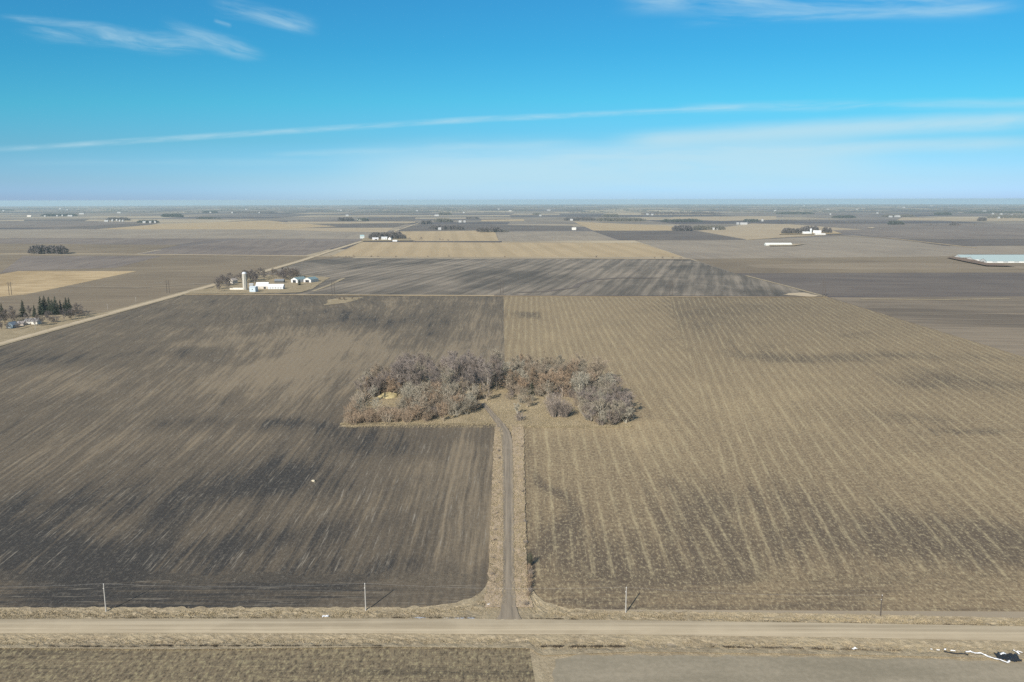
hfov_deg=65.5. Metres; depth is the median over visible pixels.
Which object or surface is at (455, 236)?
field
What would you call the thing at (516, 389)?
shrub
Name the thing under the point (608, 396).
bare tree
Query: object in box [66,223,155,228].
field
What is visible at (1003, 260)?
livestock barn
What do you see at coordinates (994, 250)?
field
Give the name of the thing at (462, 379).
bare tree
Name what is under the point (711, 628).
road
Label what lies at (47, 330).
road
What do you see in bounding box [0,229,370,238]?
field
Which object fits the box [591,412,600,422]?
shrub
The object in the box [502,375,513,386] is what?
bare tree
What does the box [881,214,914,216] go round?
woodlot
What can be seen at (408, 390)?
bare tree
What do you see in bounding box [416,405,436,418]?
bare tree
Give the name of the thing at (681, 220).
woodlot
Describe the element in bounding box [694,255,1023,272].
field
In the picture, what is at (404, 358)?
bare tree
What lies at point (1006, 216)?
woodlot
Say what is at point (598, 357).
bare tree
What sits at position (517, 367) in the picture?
bare tree
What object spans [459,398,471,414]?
bare tree
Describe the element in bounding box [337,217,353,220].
woodlot
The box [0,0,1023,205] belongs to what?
sky
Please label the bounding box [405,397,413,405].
bare tree
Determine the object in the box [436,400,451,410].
bare tree
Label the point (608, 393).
bare tree
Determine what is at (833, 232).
farmyard
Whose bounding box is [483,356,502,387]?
bare tree
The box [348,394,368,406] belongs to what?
shrub
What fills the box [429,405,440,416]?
shrub
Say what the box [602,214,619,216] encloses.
woodlot
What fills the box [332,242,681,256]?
field
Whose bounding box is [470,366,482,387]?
bare tree
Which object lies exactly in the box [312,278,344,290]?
track
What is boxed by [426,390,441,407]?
shrub
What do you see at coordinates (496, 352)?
bare tree
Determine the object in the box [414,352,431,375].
bare tree
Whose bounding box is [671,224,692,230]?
woodlot
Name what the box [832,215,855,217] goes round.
woodlot
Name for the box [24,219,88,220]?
field
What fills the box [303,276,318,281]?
machine shed
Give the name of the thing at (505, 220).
field
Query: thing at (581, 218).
woodlot
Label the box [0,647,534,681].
field
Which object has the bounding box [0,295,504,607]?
tilled field
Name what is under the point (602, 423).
shrub
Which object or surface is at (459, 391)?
bare tree
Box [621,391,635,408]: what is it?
bare tree
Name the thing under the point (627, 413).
bare tree
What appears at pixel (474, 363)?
bare tree
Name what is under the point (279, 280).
shed
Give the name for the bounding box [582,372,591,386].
bare tree
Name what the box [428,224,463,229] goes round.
woodlot
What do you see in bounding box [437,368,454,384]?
bare tree
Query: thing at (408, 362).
bare tree
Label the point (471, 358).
bare tree
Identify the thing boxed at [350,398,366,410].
bare tree
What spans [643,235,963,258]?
field
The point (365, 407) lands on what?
shrub
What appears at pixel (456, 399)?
bare tree
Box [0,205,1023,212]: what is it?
distant woods
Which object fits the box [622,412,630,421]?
shrub
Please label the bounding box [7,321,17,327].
garage
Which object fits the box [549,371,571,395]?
bare tree
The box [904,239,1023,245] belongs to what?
field
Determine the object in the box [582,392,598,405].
bare tree
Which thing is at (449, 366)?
bare tree
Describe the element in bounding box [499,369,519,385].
bare tree
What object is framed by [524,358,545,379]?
bare tree
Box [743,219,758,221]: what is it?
woodlot
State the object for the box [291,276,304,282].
machine shed
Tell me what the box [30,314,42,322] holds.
bare tree
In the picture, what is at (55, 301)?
evergreen tree
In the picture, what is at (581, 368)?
bare tree
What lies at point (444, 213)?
woodlot
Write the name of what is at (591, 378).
bare tree
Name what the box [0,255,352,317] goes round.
field
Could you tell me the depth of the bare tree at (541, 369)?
492.14 m
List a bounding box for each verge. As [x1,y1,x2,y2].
[0,241,363,345]
[0,253,684,258]
[0,576,1023,625]
[0,633,1023,658]
[184,294,737,296]
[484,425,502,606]
[745,275,823,295]
[747,235,975,247]
[894,298,1009,299]
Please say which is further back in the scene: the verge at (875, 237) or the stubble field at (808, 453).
the verge at (875, 237)
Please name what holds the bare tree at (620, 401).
on the grove grass at (510, 411)
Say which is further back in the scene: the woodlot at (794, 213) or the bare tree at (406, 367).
the woodlot at (794, 213)
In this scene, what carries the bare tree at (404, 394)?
on the grove grass at (510, 411)
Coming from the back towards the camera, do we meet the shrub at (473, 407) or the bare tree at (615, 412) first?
the shrub at (473, 407)
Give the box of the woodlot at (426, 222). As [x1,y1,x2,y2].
[420,220,432,223]
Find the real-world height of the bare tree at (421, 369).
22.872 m
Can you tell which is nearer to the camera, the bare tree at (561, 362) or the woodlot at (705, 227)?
the bare tree at (561, 362)
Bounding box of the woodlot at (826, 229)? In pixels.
[821,227,831,232]
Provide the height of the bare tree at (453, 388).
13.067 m
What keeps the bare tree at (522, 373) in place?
on the grove grass at (510, 411)
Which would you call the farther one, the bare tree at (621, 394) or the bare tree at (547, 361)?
the bare tree at (547, 361)
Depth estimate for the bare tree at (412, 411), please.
430.36 m
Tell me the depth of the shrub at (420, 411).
434.05 m
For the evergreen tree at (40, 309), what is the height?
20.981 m
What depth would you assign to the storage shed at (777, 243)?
2066.89 m
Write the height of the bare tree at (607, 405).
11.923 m
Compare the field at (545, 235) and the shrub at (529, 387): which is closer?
the shrub at (529, 387)
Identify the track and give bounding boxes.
[65,283,209,287]
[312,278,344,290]
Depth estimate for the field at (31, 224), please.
4193.72 m
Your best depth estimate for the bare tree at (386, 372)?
503.91 m
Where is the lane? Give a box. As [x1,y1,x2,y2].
[481,403,520,619]
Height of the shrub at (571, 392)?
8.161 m
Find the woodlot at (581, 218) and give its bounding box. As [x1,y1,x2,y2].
[564,217,596,220]
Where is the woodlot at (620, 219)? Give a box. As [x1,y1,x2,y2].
[596,217,646,220]
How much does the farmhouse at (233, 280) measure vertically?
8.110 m
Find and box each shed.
[249,286,257,291]
[274,279,284,282]
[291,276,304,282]
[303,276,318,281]
[764,243,791,244]
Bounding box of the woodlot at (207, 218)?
[197,217,220,218]
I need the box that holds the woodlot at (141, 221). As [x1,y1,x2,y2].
[137,220,159,222]
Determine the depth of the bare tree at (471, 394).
451.97 m
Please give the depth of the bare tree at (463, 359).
506.46 m
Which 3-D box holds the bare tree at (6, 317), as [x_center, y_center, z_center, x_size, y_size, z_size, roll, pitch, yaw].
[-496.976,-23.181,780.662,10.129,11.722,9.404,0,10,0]
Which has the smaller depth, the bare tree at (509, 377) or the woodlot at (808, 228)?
the bare tree at (509, 377)
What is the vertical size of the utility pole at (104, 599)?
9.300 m
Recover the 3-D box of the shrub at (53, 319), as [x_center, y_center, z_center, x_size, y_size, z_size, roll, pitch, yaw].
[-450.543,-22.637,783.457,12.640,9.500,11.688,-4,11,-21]
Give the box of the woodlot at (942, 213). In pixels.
[934,212,951,214]
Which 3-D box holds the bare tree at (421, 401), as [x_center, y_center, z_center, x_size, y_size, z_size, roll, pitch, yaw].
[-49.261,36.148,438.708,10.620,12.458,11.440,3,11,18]
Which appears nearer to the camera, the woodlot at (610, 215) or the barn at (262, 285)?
the barn at (262, 285)
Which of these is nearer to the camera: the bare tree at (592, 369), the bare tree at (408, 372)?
the bare tree at (408, 372)
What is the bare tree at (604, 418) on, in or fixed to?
on the grove grass at (510, 411)
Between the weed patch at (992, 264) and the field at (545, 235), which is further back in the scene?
the field at (545, 235)
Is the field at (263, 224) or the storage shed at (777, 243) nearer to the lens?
the storage shed at (777, 243)
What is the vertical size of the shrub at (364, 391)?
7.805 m
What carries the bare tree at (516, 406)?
on the grove grass at (510, 411)
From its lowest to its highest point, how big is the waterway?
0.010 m
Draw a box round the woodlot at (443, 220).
[433,218,452,221]
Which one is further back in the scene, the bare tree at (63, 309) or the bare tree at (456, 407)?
the bare tree at (63, 309)
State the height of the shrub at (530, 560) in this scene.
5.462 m
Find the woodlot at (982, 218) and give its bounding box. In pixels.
[977,217,986,220]
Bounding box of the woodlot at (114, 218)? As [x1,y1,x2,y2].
[106,217,129,220]
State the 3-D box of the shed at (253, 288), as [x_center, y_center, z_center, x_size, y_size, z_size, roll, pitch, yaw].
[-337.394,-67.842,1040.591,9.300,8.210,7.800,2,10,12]
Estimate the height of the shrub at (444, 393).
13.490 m
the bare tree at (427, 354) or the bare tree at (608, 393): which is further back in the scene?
the bare tree at (427, 354)
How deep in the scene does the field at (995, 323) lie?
824.68 m
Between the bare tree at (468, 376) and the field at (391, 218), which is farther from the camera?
the field at (391, 218)
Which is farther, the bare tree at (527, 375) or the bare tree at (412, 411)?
the bare tree at (527, 375)
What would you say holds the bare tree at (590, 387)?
on the grove grass at (510, 411)
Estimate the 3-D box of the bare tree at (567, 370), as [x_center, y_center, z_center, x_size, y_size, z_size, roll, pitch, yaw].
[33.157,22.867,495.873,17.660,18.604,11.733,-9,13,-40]
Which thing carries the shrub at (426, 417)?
on the grove grass at (510, 411)
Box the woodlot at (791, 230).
[781,227,802,233]
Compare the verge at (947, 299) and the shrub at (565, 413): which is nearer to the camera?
the shrub at (565, 413)
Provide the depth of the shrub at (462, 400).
450.96 m
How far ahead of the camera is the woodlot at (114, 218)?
4823.61 m
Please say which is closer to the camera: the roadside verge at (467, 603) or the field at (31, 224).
the roadside verge at (467, 603)
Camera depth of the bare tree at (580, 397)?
449.13 m
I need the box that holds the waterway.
[518,278,614,292]
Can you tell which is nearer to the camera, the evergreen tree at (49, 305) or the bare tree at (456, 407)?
the bare tree at (456, 407)
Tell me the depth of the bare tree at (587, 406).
435.95 m
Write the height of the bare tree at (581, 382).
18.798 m
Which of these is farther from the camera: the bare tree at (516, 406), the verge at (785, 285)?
the verge at (785, 285)
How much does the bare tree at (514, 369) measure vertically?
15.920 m
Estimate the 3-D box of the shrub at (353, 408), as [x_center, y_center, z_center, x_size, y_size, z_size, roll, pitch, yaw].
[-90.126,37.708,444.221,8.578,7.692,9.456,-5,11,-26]
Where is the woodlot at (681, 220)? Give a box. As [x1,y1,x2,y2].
[660,218,702,221]
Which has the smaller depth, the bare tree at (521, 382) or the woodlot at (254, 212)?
the bare tree at (521, 382)
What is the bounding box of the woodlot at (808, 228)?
[801,225,818,231]
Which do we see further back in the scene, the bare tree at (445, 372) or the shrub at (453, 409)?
the bare tree at (445, 372)
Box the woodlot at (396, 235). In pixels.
[368,231,405,238]
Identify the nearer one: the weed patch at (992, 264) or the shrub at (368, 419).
the shrub at (368, 419)
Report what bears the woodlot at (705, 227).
on the ground at (554, 216)
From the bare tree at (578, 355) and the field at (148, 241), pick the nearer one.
the bare tree at (578, 355)
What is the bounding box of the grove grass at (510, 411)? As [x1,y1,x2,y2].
[339,377,635,427]
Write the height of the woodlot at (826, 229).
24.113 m
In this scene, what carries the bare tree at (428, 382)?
on the grove grass at (510, 411)
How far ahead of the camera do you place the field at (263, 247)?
2014.77 m
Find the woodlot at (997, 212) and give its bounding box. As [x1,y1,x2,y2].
[964,211,1023,213]
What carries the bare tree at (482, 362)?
on the grove grass at (510, 411)
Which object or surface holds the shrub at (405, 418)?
on the grove grass at (510, 411)
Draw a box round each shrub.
[49,314,59,321]
[342,403,356,411]
[345,410,361,424]
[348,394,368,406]
[350,400,360,410]
[353,391,366,401]
[357,387,371,397]
[358,405,370,416]
[361,410,373,423]
[376,407,390,418]
[380,410,393,422]
[382,386,393,393]
[387,408,402,420]
[396,381,414,398]
[397,391,419,409]
[399,409,410,419]
[401,412,413,422]
[408,387,426,403]
[411,383,437,398]
[411,404,429,419]
[421,412,431,420]
[422,384,443,400]
[425,379,447,396]
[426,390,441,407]
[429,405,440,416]
[435,386,456,403]
[436,402,453,413]
[447,402,458,415]
[453,394,467,408]
[463,383,480,399]
[464,399,478,411]
[474,389,485,399]
[511,385,521,393]
[514,412,526,420]
[517,394,525,402]
[525,383,535,392]
[525,554,532,565]
[533,388,543,396]
[535,382,545,393]
[543,391,568,416]
[553,387,562,396]
[556,400,574,417]
[565,385,576,397]
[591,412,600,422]
[596,415,606,425]
[605,416,617,424]
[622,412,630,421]
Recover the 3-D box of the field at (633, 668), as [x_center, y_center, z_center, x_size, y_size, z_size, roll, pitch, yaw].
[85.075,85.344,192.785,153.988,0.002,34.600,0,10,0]
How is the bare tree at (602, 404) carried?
on the grove grass at (510, 411)
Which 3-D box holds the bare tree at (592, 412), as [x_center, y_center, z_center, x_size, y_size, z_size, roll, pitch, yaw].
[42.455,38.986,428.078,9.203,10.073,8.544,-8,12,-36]
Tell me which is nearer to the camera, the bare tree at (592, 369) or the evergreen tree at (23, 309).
the bare tree at (592, 369)
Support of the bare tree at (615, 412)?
on the grove grass at (510, 411)
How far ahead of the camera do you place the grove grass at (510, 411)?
450.10 m
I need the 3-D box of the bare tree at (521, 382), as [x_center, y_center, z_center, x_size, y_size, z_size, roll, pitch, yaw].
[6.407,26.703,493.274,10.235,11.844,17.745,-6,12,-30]
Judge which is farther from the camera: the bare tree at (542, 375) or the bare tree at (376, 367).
the bare tree at (376, 367)
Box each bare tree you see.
[0,312,8,320]
[10,309,20,320]
[18,313,30,325]
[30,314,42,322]
[59,308,66,319]
[70,302,83,311]
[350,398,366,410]
[353,376,380,398]
[356,371,371,382]
[363,374,382,387]
[368,385,377,398]
[369,371,387,395]
[370,397,386,410]
[372,363,384,378]
[378,370,393,387]
[380,374,400,391]
[389,362,404,392]
[392,362,406,385]
[393,352,409,377]
[394,355,405,384]
[394,401,405,409]
[397,390,411,406]
[401,357,414,383]
[401,360,414,385]
[402,386,415,398]
[405,361,418,389]
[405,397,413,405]
[405,404,422,420]
[409,364,428,387]
[411,384,422,393]
[413,360,431,386]
[413,396,429,408]
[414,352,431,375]
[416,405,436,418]
[420,380,435,392]
[421,357,429,372]
[424,352,432,372]
[425,360,436,381]
[427,366,440,387]
[431,393,459,407]
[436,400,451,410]
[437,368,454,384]
[437,406,448,420]
[438,350,456,380]
[439,363,448,379]
[439,384,458,394]
[444,366,457,389]
[446,356,463,382]
[446,399,457,414]
[447,359,464,382]
[450,394,463,406]
[452,387,462,395]
[452,402,463,415]
[455,361,464,387]
[455,365,475,395]
[455,377,473,392]
[458,355,471,380]
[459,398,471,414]
[461,348,471,363]
[465,392,478,404]
[466,355,478,383]
[466,358,479,377]
[467,366,476,387]
[468,396,480,408]
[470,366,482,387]
[474,359,486,388]
[477,356,486,372]
[479,363,493,391]
[479,383,493,400]
[481,364,495,390]
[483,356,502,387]
[488,349,502,360]
[488,353,500,381]
[490,361,504,387]
[491,362,503,389]
[496,364,512,380]
[497,362,517,382]
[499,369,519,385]
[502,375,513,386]
[504,385,512,393]
[506,358,526,381]
[510,362,526,374]
[510,364,522,386]
[512,354,535,362]
[512,375,528,388]
[514,403,520,413]
[516,365,530,380]
[516,370,525,385]
[517,359,534,372]
[523,367,538,387]
[523,369,543,385]
[523,394,533,405]
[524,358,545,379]
[524,364,549,385]
[527,354,535,369]
[534,367,564,392]
[535,379,555,395]
[538,363,562,382]
[539,356,557,369]
[549,354,573,378]
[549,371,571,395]
[555,365,573,388]
[556,363,572,378]
[565,359,581,385]
[568,371,590,391]
[570,352,588,371]
[576,367,586,384]
[576,395,585,405]
[579,358,588,369]
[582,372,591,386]
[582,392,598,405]
[582,402,594,413]
[582,405,596,421]
[584,360,610,379]
[584,372,596,385]
[585,368,600,386]
[586,383,596,393]
[588,388,610,402]
[589,398,613,419]
[590,356,609,378]
[591,381,601,389]
[597,378,610,390]
[598,409,609,422]
[599,398,613,414]
[602,387,612,400]
[604,374,623,389]
[604,407,625,424]
[605,392,617,406]
[606,382,625,400]
[606,400,625,417]
[617,399,629,420]
[618,389,633,401]
[618,407,633,422]
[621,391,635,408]
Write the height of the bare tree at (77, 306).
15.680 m
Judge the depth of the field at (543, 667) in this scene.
208.58 m
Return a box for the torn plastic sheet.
[930,648,1022,662]
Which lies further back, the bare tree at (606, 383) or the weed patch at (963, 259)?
the weed patch at (963, 259)
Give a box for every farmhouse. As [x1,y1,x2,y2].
[24,318,41,323]
[229,278,237,283]
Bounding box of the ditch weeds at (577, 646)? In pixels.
[42,643,902,651]
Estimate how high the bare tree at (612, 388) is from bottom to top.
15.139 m
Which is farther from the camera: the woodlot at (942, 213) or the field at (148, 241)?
the woodlot at (942, 213)
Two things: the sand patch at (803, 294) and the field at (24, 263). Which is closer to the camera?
the sand patch at (803, 294)
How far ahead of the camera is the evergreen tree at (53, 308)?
831.39 m
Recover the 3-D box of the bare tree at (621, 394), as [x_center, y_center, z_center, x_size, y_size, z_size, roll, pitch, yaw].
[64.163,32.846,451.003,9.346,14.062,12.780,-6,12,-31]
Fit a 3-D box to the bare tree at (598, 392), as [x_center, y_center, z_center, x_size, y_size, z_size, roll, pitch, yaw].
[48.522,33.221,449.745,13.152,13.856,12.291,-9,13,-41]
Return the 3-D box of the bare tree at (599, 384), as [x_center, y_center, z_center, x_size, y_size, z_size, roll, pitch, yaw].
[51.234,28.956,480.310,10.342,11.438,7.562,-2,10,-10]
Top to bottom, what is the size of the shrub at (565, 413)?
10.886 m
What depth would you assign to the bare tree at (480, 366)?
499.19 m
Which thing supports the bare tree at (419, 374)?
on the grove grass at (510, 411)
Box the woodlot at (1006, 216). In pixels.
[987,214,1023,217]
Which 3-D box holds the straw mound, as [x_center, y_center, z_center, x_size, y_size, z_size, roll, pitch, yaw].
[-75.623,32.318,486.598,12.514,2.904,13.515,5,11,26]
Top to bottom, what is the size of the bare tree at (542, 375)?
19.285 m
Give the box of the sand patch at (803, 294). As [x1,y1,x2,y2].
[783,292,817,296]
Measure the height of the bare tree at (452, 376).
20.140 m
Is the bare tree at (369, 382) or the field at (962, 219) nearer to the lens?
the bare tree at (369, 382)
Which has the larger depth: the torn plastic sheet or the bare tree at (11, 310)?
the bare tree at (11, 310)
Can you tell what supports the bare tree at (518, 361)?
on the grove grass at (510, 411)
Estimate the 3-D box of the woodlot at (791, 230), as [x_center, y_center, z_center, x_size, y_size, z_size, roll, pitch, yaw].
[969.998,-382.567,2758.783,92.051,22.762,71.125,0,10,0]
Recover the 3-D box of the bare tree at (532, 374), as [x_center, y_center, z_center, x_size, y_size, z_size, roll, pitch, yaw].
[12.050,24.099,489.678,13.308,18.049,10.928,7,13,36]
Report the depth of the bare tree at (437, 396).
447.87 m
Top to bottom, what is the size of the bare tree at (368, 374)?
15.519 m
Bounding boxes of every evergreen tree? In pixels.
[19,300,26,316]
[31,306,35,316]
[37,296,44,314]
[42,296,46,314]
[44,297,50,314]
[50,304,56,314]
[52,296,58,313]
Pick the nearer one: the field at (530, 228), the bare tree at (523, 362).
the bare tree at (523, 362)
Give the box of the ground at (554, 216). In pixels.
[0,204,1023,647]
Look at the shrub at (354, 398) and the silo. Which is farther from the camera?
the silo
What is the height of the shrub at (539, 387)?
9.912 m
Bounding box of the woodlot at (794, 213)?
[776,212,813,213]
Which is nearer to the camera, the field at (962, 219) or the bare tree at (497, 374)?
the bare tree at (497, 374)
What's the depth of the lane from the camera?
292.86 m
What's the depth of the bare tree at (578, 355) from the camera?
527.01 m
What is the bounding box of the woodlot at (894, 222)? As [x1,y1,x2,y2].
[887,220,904,224]
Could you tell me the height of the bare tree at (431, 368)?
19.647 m
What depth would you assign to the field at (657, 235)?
2646.09 m
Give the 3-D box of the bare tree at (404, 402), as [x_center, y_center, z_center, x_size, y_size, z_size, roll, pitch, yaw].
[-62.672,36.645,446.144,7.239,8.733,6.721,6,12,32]
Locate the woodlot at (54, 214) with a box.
[40,213,77,215]
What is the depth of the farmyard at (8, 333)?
762.35 m
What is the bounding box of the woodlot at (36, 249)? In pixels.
[28,244,68,253]
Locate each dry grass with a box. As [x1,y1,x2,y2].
[340,422,631,427]
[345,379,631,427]
[484,426,532,606]
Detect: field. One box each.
[0,221,140,227]
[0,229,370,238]
[0,238,218,244]
[0,243,177,253]
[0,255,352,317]
[0,271,134,296]
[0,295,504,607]
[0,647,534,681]
[1,256,159,272]
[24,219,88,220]
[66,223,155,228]
[106,220,332,228]
[140,240,357,254]
[257,258,819,295]
[271,228,392,231]
[279,222,414,223]
[312,223,408,227]
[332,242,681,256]
[367,217,414,220]
[395,231,498,240]
[398,225,484,230]
[481,219,523,220]
[483,225,581,230]
[496,231,616,240]
[504,296,1023,610]
[530,648,1023,681]
[552,654,1023,681]
[575,222,672,230]
[594,231,745,239]
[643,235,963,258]
[669,216,775,220]
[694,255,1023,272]
[700,223,858,238]
[736,272,1023,295]
[749,262,1023,269]
[784,223,1023,237]
[830,296,1023,356]
[898,217,1022,220]
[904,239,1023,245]
[948,246,1023,253]
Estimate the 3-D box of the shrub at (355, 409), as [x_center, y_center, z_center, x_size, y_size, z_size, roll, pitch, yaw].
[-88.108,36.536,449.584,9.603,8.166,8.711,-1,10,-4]
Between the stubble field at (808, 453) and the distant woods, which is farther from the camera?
the distant woods
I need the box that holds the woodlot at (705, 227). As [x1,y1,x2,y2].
[692,225,725,229]
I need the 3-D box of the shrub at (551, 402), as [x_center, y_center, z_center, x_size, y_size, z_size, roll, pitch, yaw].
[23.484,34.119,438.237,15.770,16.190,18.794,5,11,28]
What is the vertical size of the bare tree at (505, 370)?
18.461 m
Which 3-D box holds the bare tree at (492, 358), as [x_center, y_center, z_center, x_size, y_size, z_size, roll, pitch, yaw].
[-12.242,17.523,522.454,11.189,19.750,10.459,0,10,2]
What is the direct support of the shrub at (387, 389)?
on the grove grass at (510, 411)
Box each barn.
[255,282,268,288]
[268,284,284,288]
[954,255,1023,257]
[967,257,1023,260]
[980,258,1023,262]
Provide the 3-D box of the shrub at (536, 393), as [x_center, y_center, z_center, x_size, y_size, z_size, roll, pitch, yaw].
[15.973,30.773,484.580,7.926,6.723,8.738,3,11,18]
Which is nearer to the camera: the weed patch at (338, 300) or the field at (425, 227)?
the weed patch at (338, 300)
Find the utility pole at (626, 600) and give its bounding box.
[625,587,626,612]
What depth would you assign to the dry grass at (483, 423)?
423.69 m
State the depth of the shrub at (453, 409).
441.91 m
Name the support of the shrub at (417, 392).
on the grove grass at (510, 411)
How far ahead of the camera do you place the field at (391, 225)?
3761.69 m
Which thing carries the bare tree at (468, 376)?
on the grove grass at (510, 411)
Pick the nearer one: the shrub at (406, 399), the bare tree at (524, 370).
the shrub at (406, 399)
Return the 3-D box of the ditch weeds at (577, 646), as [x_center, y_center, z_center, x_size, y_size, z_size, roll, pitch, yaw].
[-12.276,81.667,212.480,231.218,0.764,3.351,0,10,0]
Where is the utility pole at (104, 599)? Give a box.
[103,583,106,611]
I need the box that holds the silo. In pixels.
[242,272,246,289]
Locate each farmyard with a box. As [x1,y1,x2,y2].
[0,313,106,341]
[187,275,329,293]
[361,238,412,240]
[780,231,841,233]
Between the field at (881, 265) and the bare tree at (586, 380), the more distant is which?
the field at (881, 265)
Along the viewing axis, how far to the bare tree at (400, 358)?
511.83 m
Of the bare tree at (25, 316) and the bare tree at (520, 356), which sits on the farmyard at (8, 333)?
the bare tree at (25, 316)
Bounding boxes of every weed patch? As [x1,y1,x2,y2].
[324,297,362,304]
[948,257,984,262]
[967,261,1012,265]
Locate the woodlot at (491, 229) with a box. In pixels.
[476,226,502,231]
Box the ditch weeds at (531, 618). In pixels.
[115,615,1019,625]
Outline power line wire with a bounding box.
[369,583,612,588]
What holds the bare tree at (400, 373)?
on the grove grass at (510, 411)
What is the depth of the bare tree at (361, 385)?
479.34 m
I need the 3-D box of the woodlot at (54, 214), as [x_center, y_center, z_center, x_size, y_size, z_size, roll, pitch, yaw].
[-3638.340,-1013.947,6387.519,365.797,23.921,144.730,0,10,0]
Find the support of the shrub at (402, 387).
on the grove grass at (510, 411)
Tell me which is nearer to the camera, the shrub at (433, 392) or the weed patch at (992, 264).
the shrub at (433, 392)
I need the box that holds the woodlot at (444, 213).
[438,212,451,214]
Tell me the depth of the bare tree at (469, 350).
523.34 m
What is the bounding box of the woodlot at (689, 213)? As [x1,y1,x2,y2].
[641,211,720,214]
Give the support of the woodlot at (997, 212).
on the ground at (554, 216)
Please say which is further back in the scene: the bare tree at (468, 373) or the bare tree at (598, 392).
the bare tree at (468, 373)
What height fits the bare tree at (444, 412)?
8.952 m
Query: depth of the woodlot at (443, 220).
4335.31 m
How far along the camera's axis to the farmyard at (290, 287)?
1091.38 m
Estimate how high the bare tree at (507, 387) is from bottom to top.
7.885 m
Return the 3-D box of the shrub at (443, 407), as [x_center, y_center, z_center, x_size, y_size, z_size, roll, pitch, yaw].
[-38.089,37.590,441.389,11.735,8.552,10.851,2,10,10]
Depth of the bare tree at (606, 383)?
480.29 m
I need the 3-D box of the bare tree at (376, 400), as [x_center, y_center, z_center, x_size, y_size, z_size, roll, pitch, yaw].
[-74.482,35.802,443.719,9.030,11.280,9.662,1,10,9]
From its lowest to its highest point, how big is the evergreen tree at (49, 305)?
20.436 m
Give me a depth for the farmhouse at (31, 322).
769.64 m
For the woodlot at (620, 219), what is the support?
on the ground at (554, 216)
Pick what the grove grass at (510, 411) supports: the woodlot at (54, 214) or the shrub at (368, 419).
the shrub at (368, 419)
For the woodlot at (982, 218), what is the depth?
4367.35 m
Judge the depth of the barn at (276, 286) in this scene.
1071.56 m
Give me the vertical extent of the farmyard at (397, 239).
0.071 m
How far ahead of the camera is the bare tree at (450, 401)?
441.22 m
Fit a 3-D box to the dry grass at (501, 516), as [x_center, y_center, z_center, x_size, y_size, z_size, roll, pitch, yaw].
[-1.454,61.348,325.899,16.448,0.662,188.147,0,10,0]
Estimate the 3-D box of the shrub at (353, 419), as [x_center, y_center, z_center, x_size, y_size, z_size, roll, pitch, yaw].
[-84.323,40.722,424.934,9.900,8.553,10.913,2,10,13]
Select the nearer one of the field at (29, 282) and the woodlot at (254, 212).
the field at (29, 282)
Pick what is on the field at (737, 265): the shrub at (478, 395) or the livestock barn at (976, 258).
the livestock barn at (976, 258)
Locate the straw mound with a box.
[377,392,397,398]
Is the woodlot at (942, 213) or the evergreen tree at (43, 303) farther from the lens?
the woodlot at (942, 213)
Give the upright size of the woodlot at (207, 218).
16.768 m
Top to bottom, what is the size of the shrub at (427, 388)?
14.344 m
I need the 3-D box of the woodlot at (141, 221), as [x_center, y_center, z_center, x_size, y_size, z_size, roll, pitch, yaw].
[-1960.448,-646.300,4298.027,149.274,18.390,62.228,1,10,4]
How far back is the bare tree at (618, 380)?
482.38 m
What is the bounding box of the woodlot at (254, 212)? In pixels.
[230,211,277,212]
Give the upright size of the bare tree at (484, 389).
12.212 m
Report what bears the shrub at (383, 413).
on the grove grass at (510, 411)
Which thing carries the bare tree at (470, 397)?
on the grove grass at (510, 411)
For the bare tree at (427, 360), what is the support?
on the grove grass at (510, 411)
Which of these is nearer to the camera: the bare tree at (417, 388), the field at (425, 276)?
the bare tree at (417, 388)
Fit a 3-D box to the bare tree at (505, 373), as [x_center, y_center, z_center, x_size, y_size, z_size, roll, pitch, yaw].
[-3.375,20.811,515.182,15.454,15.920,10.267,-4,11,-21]
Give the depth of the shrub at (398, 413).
431.90 m
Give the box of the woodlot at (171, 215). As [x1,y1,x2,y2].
[161,213,183,216]
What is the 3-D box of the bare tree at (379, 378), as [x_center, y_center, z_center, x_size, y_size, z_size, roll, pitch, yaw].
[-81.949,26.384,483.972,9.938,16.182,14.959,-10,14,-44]
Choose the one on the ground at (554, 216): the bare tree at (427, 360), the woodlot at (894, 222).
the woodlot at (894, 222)
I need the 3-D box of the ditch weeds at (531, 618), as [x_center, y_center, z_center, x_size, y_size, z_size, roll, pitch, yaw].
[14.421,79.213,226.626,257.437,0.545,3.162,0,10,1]
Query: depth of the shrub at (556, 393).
483.90 m
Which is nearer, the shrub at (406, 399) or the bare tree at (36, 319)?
the shrub at (406, 399)
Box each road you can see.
[0,223,417,344]
[0,619,1023,640]
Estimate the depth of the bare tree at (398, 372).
488.36 m

